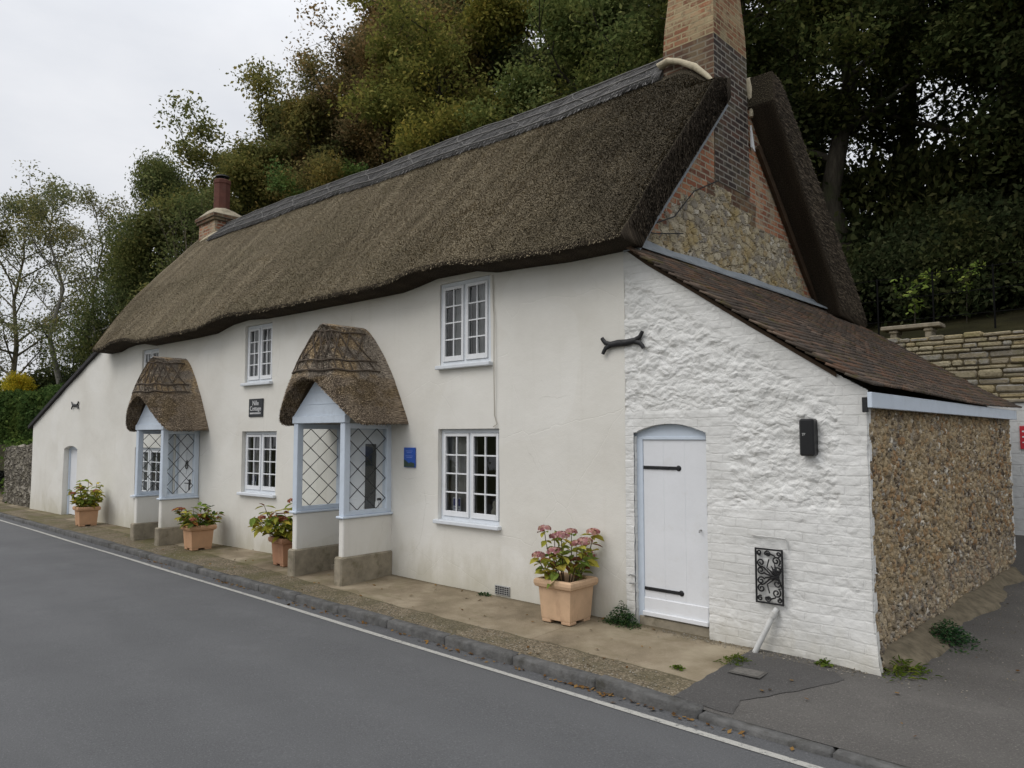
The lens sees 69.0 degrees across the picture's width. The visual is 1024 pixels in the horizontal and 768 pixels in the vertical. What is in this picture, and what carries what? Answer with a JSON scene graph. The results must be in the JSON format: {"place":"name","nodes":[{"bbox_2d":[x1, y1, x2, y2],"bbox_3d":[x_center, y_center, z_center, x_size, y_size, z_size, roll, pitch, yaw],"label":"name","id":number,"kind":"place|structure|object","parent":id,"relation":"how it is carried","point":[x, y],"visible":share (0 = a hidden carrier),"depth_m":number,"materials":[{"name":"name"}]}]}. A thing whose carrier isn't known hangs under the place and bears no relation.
{"place":"outdoors","nodes":[
{"label":"outdoors","id":0,"kind":"place"},
{"bbox_2d":[0,487,751,695],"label":"pavement","id":1,"kind":"structure","parent":0,"point":[597,642],"depth_m":7.67,"materials":[{"name":"beige concrete"}]},
{"bbox_2d":[2,443,32,506],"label":"garden wall","id":2,"kind":"structure","parent":1,"relation":"on","point":[17,470],"depth_m":20.68,"materials":[{"name":"grey stone"}]},
{"bbox_2d":[0,437,32,502],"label":"ivy","id":3,"kind":"object","parent":2,"relation":"attached to","point":[14,444],"visible":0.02,"depth_m":21.85,"materials":[{"name":"green plant"}]},
{"bbox_2d":[72,505,100,526],"bbox_3d":[-9.070,2.810,15.882,0.443,0.405,0.443,4,-5,-43],"label":"planter","id":4,"kind":"object","parent":1,"relation":"on","point":[84,516],"visible":0.96,"depth_m":15.75,"materials":[{"name":"orange ceramic"}]},
{"bbox_2d":[66,479,104,507],"bbox_3d":[-9.033,2.369,15.972,0.766,0.679,0.728,0,-4,-2],"label":"hydrangea","id":5,"kind":"object","parent":4,"relation":"on","point":[95,498],"visible":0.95,"depth_m":15.80,"materials":[{"name":"green plant"}]},
{"bbox_2d":[180,524,216,550],"bbox_3d":[-5.266,2.562,12.507,0.443,0.405,0.443,4,-6,-44],"label":"planter","id":6,"kind":"object","parent":1,"relation":"on","point":[196,538],"visible":0.94,"depth_m":12.38,"materials":[{"name":"orange ceramic"}]},
{"bbox_2d":[172,502,224,528],"bbox_3d":[-5.284,2.219,12.548,0.729,0.486,0.793,-4,-5,43],"label":"hydrangea","id":7,"kind":"object","parent":6,"relation":"on","point":[189,520],"visible":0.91,"depth_m":12.44,"materials":[{"name":"green plant"}]},
{"bbox_2d":[268,536,291,566],"bbox_3d":[-3.272,2.439,10.926,0.443,0.405,0.443,4,-5,-43],"label":"planter","id":8,"kind":"object","parent":1,"relation":"on","point":[281,547],"visible":0.55,"depth_m":10.73,"materials":[{"name":"orange ceramic"}]},
{"bbox_2d":[248,498,292,542],"bbox_3d":[-3.397,2.024,10.959,0.928,0.668,0.893,0,-4,-2],"label":"hydrangea","id":9,"kind":"object","parent":8,"relation":"in","point":[271,526],"visible":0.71,"depth_m":10.72,"materials":[{"name":"green plant"}]},
{"bbox_2d":[478,592,491,596],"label":"weed clump","id":10,"kind":"object","parent":1,"relation":"on","point":[485,594],"visible":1,"depth_m":8.69,"materials":[{"name":"green plant"}]},
{"bbox_2d":[534,572,597,625],"bbox_3d":[0.550,2.182,7.571,0.472,0.430,0.472,-3,-5,41],"label":"planter","id":11,"kind":"object","parent":1,"relation":"on","point":[566,603],"visible":0.95,"depth_m":7.44,"materials":[{"name":"ceramic"}]},
{"bbox_2d":[530,524,603,588],"bbox_3d":[0.569,1.757,7.614,0.700,0.617,0.685,-1,-4,19],"label":"hydrangea","id":12,"kind":"object","parent":11,"relation":"on","point":[576,569],"visible":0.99,"depth_m":7.50,"materials":[{"name":"green plant"}]},
{"bbox_2d":[141,545,1023,698],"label":"loose grit","id":13,"kind":"object","parent":1,"relation":"on","point":[617,658],"visible":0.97,"depth_m":6.74,"materials":[{"name":"gravel"}]},
{"bbox_2d":[598,601,648,629],"bbox_3d":[1.074,2.264,7.364,0.583,0.250,0.270,-4,-5,43],"label":"weed clump","id":14,"kind":"object","parent":1,"relation":"on","point":[616,618],"visible":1,"depth_m":7.33,"materials":[{"name":"green plant"}]},
{"bbox_2d":[669,665,685,670],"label":"weed clump","id":15,"kind":"object","parent":1,"relation":"on","point":[680,668],"visible":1,"depth_m":6.05,"materials":[{"name":"green plant"}]},
{"bbox_2d":[0,470,838,749],"bbox_3d":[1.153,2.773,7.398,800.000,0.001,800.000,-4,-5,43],"label":"ground","id":16,"kind":"structure","parent":0,"point":[2,476],"depth_m":40.17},
{"bbox_2d":[0,517,862,767],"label":"road","id":17,"kind":"structure","parent":0,"point":[107,660],"depth_m":5.67,"materials":[{"name":"grey asphalt"}]},
{"bbox_2d":[0,520,822,767],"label":"edge line","id":18,"kind":"object","parent":17,"relation":"on","point":[752,748],"visible":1,"depth_m":6.03,"materials":[{"name":"paint"}]},
{"bbox_2d":[0,512,909,767],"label":"kerb","id":19,"kind":"structure","parent":17,"relation":"on","point":[617,687],"depth_m":6.42,"materials":[{"name":"stone"}]},
{"bbox_2d":[89,528,1019,750],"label":"fallen leaves","id":20,"kind":"object","parent":17,"relation":"on","point":[609,694],"visible":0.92,"depth_m":6.23,"materials":[{"name":"brown plant"}]},
{"bbox_2d":[0,0,988,384],"label":"sky","id":21,"kind":"structure","parent":0,"point":[79,79],"materials":[{"name":"white"}]},
{"bbox_2d":[0,290,1023,470],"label":"hillside","id":22,"kind":"structure","parent":0,"point":[1011,320],"depth_m":13.66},
{"bbox_2d":[0,370,38,391],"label":"bush","id":23,"kind":"object","parent":22,"relation":"on","point":[20,381],"visible":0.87,"depth_m":29.79,"materials":[{"name":"yellow plant"}]},
{"bbox_2d":[0,383,62,444],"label":"hedge","id":24,"kind":"object","parent":22,"relation":"on","point":[20,409],"visible":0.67,"depth_m":25.03,"materials":[{"name":"green plant"}]},
{"bbox_2d":[0,361,80,391],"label":"bush","id":25,"kind":"object","parent":22,"relation":"on","point":[40,378],"visible":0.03,"depth_m":33.97,"materials":[{"name":"green plant"}]},
{"bbox_2d":[0,190,83,379],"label":"tree","id":26,"kind":"object","parent":22,"relation":"on","point":[5,240],"visible":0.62,"depth_m":30.74,"materials":[{"name":"green plant"}]},
{"bbox_2d":[36,373,69,391],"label":"bush","id":27,"kind":"object","parent":22,"relation":"on","point":[60,381],"depth_m":28.35,"materials":[{"name":"green plant"}]},
{"bbox_2d":[0,160,109,385],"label":"tree","id":28,"kind":"object","parent":22,"relation":"on","point":[51,194],"visible":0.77,"depth_m":29.40,"materials":[{"name":"green plant"}]},
{"bbox_2d":[64,348,88,380],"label":"bush","id":29,"kind":"object","parent":22,"relation":"on","point":[73,369],"depth_m":31.50,"materials":[{"name":"green plant"}]},
{"bbox_2d":[37,183,148,353],"bbox_3d":[-16.052,-2.790,28.856,4.315,9.935,3.842,-1,-4,13],"label":"tree","id":30,"kind":"object","parent":22,"relation":"on","point":[88,196],"visible":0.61,"depth_m":28.83,"materials":[{"name":"green plant"}]},
{"bbox_2d":[36,276,151,373],"bbox_3d":[-18.976,-2.045,35.675,7.280,7.595,6.104,-2,-4,26],"label":"tree","id":31,"kind":"object","parent":22,"relation":"on","point":[89,330],"visible":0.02,"depth_m":34.78,"materials":[{"name":"green plant"}]},
{"bbox_2d":[40,146,206,373],"bbox_3d":[-13.623,-3.663,27.903,6.642,11.176,5.569,2,-5,-31],"label":"tree","id":32,"kind":"object","parent":22,"relation":"on","point":[127,265],"visible":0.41,"depth_m":26.91,"materials":[{"name":"green plant"}]},
{"bbox_2d":[129,166,213,284],"bbox_3d":[-11.244,-2.665,25.170,2.900,8.823,3.450,1,-4,-14],"label":"tree","id":33,"kind":"object","parent":22,"relation":"on","point":[187,210],"visible":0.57,"depth_m":25.30,"materials":[{"name":"green plant"}]},
{"bbox_2d":[113,89,297,313],"bbox_3d":[-11.355,-4.242,29.065,9.252,11.203,9.240,0,-4,7],"label":"tree","id":34,"kind":"object","parent":22,"relation":"on","point":[242,176],"visible":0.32,"depth_m":27.13,"materials":[{"name":"green plant"}]},
{"bbox_2d":[183,147,241,237],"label":"tree","id":35,"kind":"object","parent":22,"relation":"on","point":[225,151],"depth_m":30.80,"materials":[{"name":"green plant"}]},
{"bbox_2d":[181,55,355,215],"bbox_3d":[-8.912,-5.924,31.722,10.555,13.252,9.449,-1,-4,9],"label":"tree","id":36,"kind":"object","parent":22,"relation":"on","point":[270,112],"visible":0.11,"depth_m":28.54,"materials":[{"name":"green plant"}]},
{"bbox_2d":[229,90,369,214],"bbox_3d":[-7.325,-5.559,28.776,7.315,12.069,8.170,3,-5,-39],"label":"tree","id":37,"kind":"object","parent":22,"relation":"on","point":[323,170],"visible":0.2,"depth_m":27.50,"materials":[{"name":"green plant"}]},
{"bbox_2d":[274,43,356,163],"bbox_3d":[-5.397,-7.258,32.391,8.822,14.545,8.601,0,-4,4],"label":"tree","id":38,"kind":"object","parent":22,"relation":"on","point":[304,76],"visible":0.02,"depth_m":30.18,"materials":[{"name":"green plant"}]},
{"bbox_2d":[263,156,368,197],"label":"tree","id":39,"kind":"object","parent":22,"relation":"on","point":[283,182],"depth_m":25.44,"materials":[{"name":"green plant"}]},
{"bbox_2d":[272,0,472,199],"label":"tree","id":40,"kind":"object","parent":22,"relation":"on","point":[348,131],"visible":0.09,"depth_m":27.16,"materials":[{"name":"green plant"}]},
{"bbox_2d":[275,0,471,187],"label":"tree","id":41,"kind":"object","parent":22,"relation":"on","point":[344,57],"visible":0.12,"depth_m":27.35,"materials":[{"name":"green plant"}]},
{"bbox_2d":[309,0,506,168],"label":"tree","id":42,"kind":"object","parent":22,"relation":"on","point":[478,61],"visible":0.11,"depth_m":26.11,"materials":[{"name":"green plant"}]},
{"bbox_2d":[326,0,593,162],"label":"tree","id":43,"kind":"object","parent":22,"relation":"on","point":[495,20],"visible":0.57,"depth_m":23.65,"materials":[{"name":"green plant"}]},
{"bbox_2d":[28,0,1023,675],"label":"thatched cottage","id":44,"kind":"structure","parent":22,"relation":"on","point":[454,310],"depth_m":9.12,"materials":[{"name":"paint"}]},
{"bbox_2d":[67,446,76,514],"bbox_3d":[-10.468,2.341,17.910,0.894,1.690,0.090,-4,-5,42],"label":"end door","id":45,"kind":"structure","parent":44,"relation":"in","point":[72,468],"depth_m":18.08,"materials":[{"name":"white paint"}]},
{"bbox_2d":[71,401,78,409],"bbox_3d":[-10.393,0.508,17.722,0.480,0.190,0.040,-4,-5,42],"label":"wall tie","id":46,"kind":"object","parent":44,"relation":"attached to","point":[74,405],"depth_m":17.67,"materials":[{"name":"black metal"}]},
{"bbox_2d":[130,448,160,497],"bbox_3d":[-7.257,1.796,15.013,1.305,1.023,0.299,-4,-5,41],"label":"window","id":47,"kind":"structure","parent":44,"relation":"in","point":[148,455],"depth_m":15.01,"materials":[{"name":"blue paint"}]},
{"bbox_2d":[144,348,158,366],"bbox_3d":[-7.292,-0.251,15.174,0.796,0.916,0.100,-4,-5,41],"label":"window","id":48,"kind":"structure","parent":44,"relation":"in","point":[154,352],"depth_m":15.28,"materials":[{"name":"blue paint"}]},
{"bbox_2d":[175,434,192,493],"bbox_3d":[-6.063,1.836,13.890,0.856,1.877,0.125,-4,-5,41],"label":"front door","id":49,"kind":"structure","parent":44,"relation":"in","point":[187,441],"depth_m":14.01,"materials":[{"name":"white paint"}]},
{"bbox_2d":[249,398,263,416],"bbox_3d":[-4.249,0.394,12.370,0.420,0.300,0.026,-3,-5,40],"label":"name board","id":50,"kind":"object","parent":44,"relation":"attached to","point":[256,406],"visible":1,"depth_m":12.35,"materials":[{"name":"black stone"}]},
{"bbox_2d":[240,323,272,385],"bbox_3d":[-4.194,-0.486,12.493,0.895,1.023,0.251,-3,-5,40],"label":"window","id":51,"kind":"structure","parent":44,"relation":"in","point":[259,344],"depth_m":12.51,"materials":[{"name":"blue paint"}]},
{"bbox_2d":[237,431,276,497],"bbox_3d":[-4.115,1.318,12.343,1.105,1.063,0.319,-3,-5,40],"label":"window","id":52,"kind":"structure","parent":44,"relation":"in","point":[260,448],"depth_m":12.37,"materials":[{"name":"white paint"}]},
{"bbox_2d":[349,428,383,510],"bbox_3d":[-2.052,1.564,10.518,0.856,1.947,0.100,-3,-5,40],"label":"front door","id":53,"kind":"structure","parent":44,"relation":"in","point":[357,438],"depth_m":10.54,"materials":[{"name":"white paint"}]},
{"bbox_2d":[404,447,415,467],"bbox_3d":[-1.349,0.969,9.832,0.230,0.260,0.020,-4,-5,43],"label":"blue plaque","id":54,"kind":"object","parent":44,"relation":"attached to","point":[409,457],"visible":1,"depth_m":9.81,"materials":[{"name":"blue metal"}]},
{"bbox_2d":[453,497,460,510],"bbox_3d":[-0.694,1.538,9.380,0.150,0.220,0.006,-4,-5,43],"label":"window notice","id":55,"kind":"object","parent":44,"relation":"attached to","point":[454,504],"depth_m":9.39,"materials":[{"name":"paper"}]},
{"bbox_2d":[435,275,492,369],"bbox_3d":[-0.559,-0.748,9.313,0.975,1.103,0.221,-4,-5,43],"label":"window","id":56,"kind":"structure","parent":44,"relation":"in","point":[462,356],"depth_m":9.30,"materials":[{"name":"white paint"}]},
{"bbox_2d":[433,429,500,530],"bbox_3d":[-0.482,1.146,9.169,1.145,1.183,0.309,-4,-5,43],"label":"window","id":57,"kind":"structure","parent":44,"relation":"in","point":[464,455],"depth_m":9.20,"materials":[{"name":"white paint"}]},
{"bbox_2d":[491,500,495,514],"bbox_3d":[-0.194,1.539,8.962,0.150,0.280,0.146,-4,-5,43],"label":"ornament","id":58,"kind":"object","parent":44,"relation":"on","point":[493,511],"visible":0.41,"depth_m":8.93,"materials":[{"name":"stone"}]},
{"bbox_2d":[601,331,644,354],"bbox_3d":[1.125,-0.420,7.606,0.538,0.190,0.040,-8,-8,43],"label":"wall tie","id":59,"kind":"object","parent":44,"relation":"attached to","point":[636,340],"depth_m":7.58,"materials":[{"name":"black metal"}]},
{"bbox_2d":[643,440,708,626],"bbox_3d":[1.569,1.397,7.177,0.710,1.725,0.081,-4,-5,43],"label":"side door","id":60,"kind":"structure","parent":44,"relation":"in","point":[675,471],"depth_m":7.17,"materials":[{"name":"white paint"}]},
{"bbox_2d":[755,547,783,605],"bbox_3d":[2.217,1.657,6.423,0.250,0.470,0.034,-4,-5,43],"label":"iron grille","id":61,"kind":"object","parent":44,"relation":"attached to","point":[774,574],"visible":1,"depth_m":6.41,"materials":[{"name":"black metal"}]},
{"bbox_2d":[799,419,817,455],"bbox_3d":[2.494,0.448,6.261,0.124,0.310,0.116,-4,-5,43],"label":"wall box","id":62,"kind":"object","parent":44,"relation":"attached to","point":[808,433],"visible":1,"depth_m":6.22,"materials":[{"name":"black plastic"}]},
{"bbox_2d":[499,84,557,120],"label":"tree","id":63,"kind":"object","parent":22,"relation":"on","point":[542,98],"depth_m":20.19,"materials":[{"name":"green plant"}]},
{"bbox_2d":[494,0,582,117],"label":"tree","id":64,"kind":"object","parent":22,"relation":"on","point":[509,112],"visible":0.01,"depth_m":30.05,"materials":[{"name":"green plant"}]},
{"bbox_2d":[431,0,649,115],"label":"tree","id":65,"kind":"object","parent":22,"relation":"on","point":[515,51],"visible":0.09,"depth_m":25.55,"materials":[{"name":"green plant"}]},
{"bbox_2d":[452,0,751,135],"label":"tree","id":66,"kind":"object","parent":22,"relation":"on","point":[574,32],"visible":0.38,"depth_m":20.92,"materials":[{"name":"green plant"}]},
{"bbox_2d":[630,0,830,149],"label":"tree","id":67,"kind":"object","parent":22,"relation":"on","point":[748,7],"visible":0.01,"depth_m":23.55,"materials":[{"name":"green plant"}]},
{"bbox_2d":[556,0,936,198],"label":"tree","id":68,"kind":"object","parent":22,"relation":"on","point":[764,48],"visible":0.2,"depth_m":18.20,"materials":[{"name":"green plant"}]},
{"bbox_2d":[751,0,990,162],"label":"tree","id":69,"kind":"object","parent":22,"relation":"on","point":[931,94],"visible":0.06,"depth_m":21.73,"materials":[{"name":"green plant"}]},
{"bbox_2d":[742,0,1023,253],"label":"tree","id":70,"kind":"object","parent":22,"relation":"on","point":[953,51],"visible":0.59,"depth_m":15.43,"materials":[{"name":"green plant"}]},
{"bbox_2d":[842,241,945,327],"bbox_3d":[7.257,-1.991,16.237,3.808,2.259,3.597,-4,-5,43],"label":"bush","id":71,"kind":"object","parent":22,"relation":"on","point":[852,257],"visible":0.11,"depth_m":15.32,"materials":[{"name":"green plant"}]},
{"bbox_2d":[786,1,1023,194],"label":"tree","id":72,"kind":"object","parent":22,"relation":"on","point":[816,111],"visible":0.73,"depth_m":16.72,"materials":[{"name":"green plant"}]},
{"bbox_2d":[880,322,944,338],"bbox_3d":[6.861,-0.762,12.753,0.920,0.480,0.380,-4,-5,43],"label":"stone bench","id":73,"kind":"object","parent":22,"relation":"on","point":[930,328],"visible":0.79,"depth_m":12.63,"materials":[{"name":"beige stone"}]},
{"bbox_2d":[890,268,940,323],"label":"sapling","id":74,"kind":"object","parent":22,"relation":"on","point":[914,302],"visible":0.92,"depth_m":14.01,"materials":[{"name":"green plant"}]},
{"bbox_2d":[815,131,1023,291],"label":"bush","id":75,"kind":"object","parent":22,"relation":"on","point":[877,190],"visible":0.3,"depth_m":17.06,"materials":[{"name":"green plant"}]},
{"bbox_2d":[852,180,1023,326],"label":"bush","id":76,"kind":"object","parent":22,"relation":"on","point":[918,258],"visible":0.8,"depth_m":14.39,"materials":[{"name":"green plant"}]},
{"bbox_2d":[854,261,1023,334],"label":"railing","id":77,"kind":"object","parent":22,"relation":"on","point":[933,294],"visible":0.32,"depth_m":13.20,"materials":[{"name":"black metal"}]},
{"bbox_2d":[867,0,1023,93],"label":"tree","id":78,"kind":"object","parent":22,"relation":"on","point":[919,17],"visible":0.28,"depth_m":16.41,"materials":[{"name":"green plant"}]},
{"bbox_2d":[888,330,1023,398],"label":"retaining wall","id":79,"kind":"structure","parent":22,"relation":"on","point":[992,362],"depth_m":11.51,"materials":[{"name":"stone"}]},
{"bbox_2d":[922,21,998,104],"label":"tree","id":80,"kind":"object","parent":22,"relation":"on","point":[964,87],"visible":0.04,"depth_m":20.74,"materials":[{"name":"green plant"}]},
{"bbox_2d":[901,73,1023,242],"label":"bush","id":81,"kind":"object","parent":22,"relation":"on","point":[1004,181],"visible":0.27,"depth_m":16.01,"materials":[{"name":"green plant"}]},
{"bbox_2d":[905,0,1022,87],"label":"tree","id":82,"kind":"object","parent":22,"relation":"on","point":[993,48],"visible":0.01,"depth_m":16.54,"materials":[{"name":"green plant"}]},
{"bbox_2d":[948,259,985,322],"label":"sapling","id":83,"kind":"object","parent":22,"relation":"on","point":[971,265],"visible":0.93,"depth_m":13.62,"materials":[{"name":"green plant"}]},
{"bbox_2d":[940,178,1023,317],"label":"bush","id":84,"kind":"object","parent":22,"relation":"on","point":[1019,272],"visible":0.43,"depth_m":13.96,"materials":[{"name":"green plant"}]},
{"bbox_2d":[988,399,1023,534],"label":"white wall","id":85,"kind":"structure","parent":22,"relation":"on","point":[1017,455],"depth_m":11.04,"materials":[{"name":"paint"}]},
{"bbox_2d":[1019,426,1023,448],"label":"red sign","id":86,"kind":"object","parent":85,"relation":"attached to","point":[1021,428],"visible":1,"depth_m":11.00,"materials":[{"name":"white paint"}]},
{"bbox_2d":[675,535,1023,767],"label":"forecourt","id":87,"kind":"structure","parent":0,"point":[948,724],"depth_m":5.21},
{"bbox_2d":[674,652,843,713],"bbox_3d":[1.925,2.296,5.678,0.871,0.085,1.241,-4,-5,43],"label":"tarmac patch","id":88,"kind":"object","parent":87,"relation":"on","point":[722,689],"visible":0.96,"depth_m":5.73,"materials":[{"name":"grey asphalt"}]},
{"bbox_2d":[713,652,755,665],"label":"weed clump","id":89,"kind":"object","parent":88,"relation":"on","point":[737,656],"visible":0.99,"depth_m":6.20,"materials":[{"name":"green plant"}]},
{"bbox_2d":[728,666,767,678],"bbox_3d":[1.877,2.293,5.932,0.260,0.010,0.180,-3,-5,39],"label":"drain cover","id":90,"kind":"object","parent":88,"relation":"on","point":[747,672],"visible":1,"depth_m":5.91,"materials":[{"name":"concrete"}]},
{"bbox_2d":[814,657,833,666],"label":"weed clump","id":91,"kind":"object","parent":87,"relation":"on","point":[823,663],"visible":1,"depth_m":6.04,"materials":[{"name":"green plant"}]},
{"bbox_2d":[878,655,945,680],"bbox_3d":[3.042,2.223,5.881,0.602,0.161,0.563,-1,-4,8],"label":"weed clump","id":92,"kind":"object","parent":87,"relation":"on","point":[902,667],"visible":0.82,"depth_m":5.80,"materials":[{"name":"green plant"}]},
{"bbox_2d":[929,618,987,653],"bbox_3d":[3.925,2.229,6.734,0.749,0.233,0.848,-1,-4,7],"label":"weed clump","id":93,"kind":"object","parent":87,"relation":"on","point":[943,630],"visible":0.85,"depth_m":6.64,"materials":[{"name":"green plant"}]}
]}

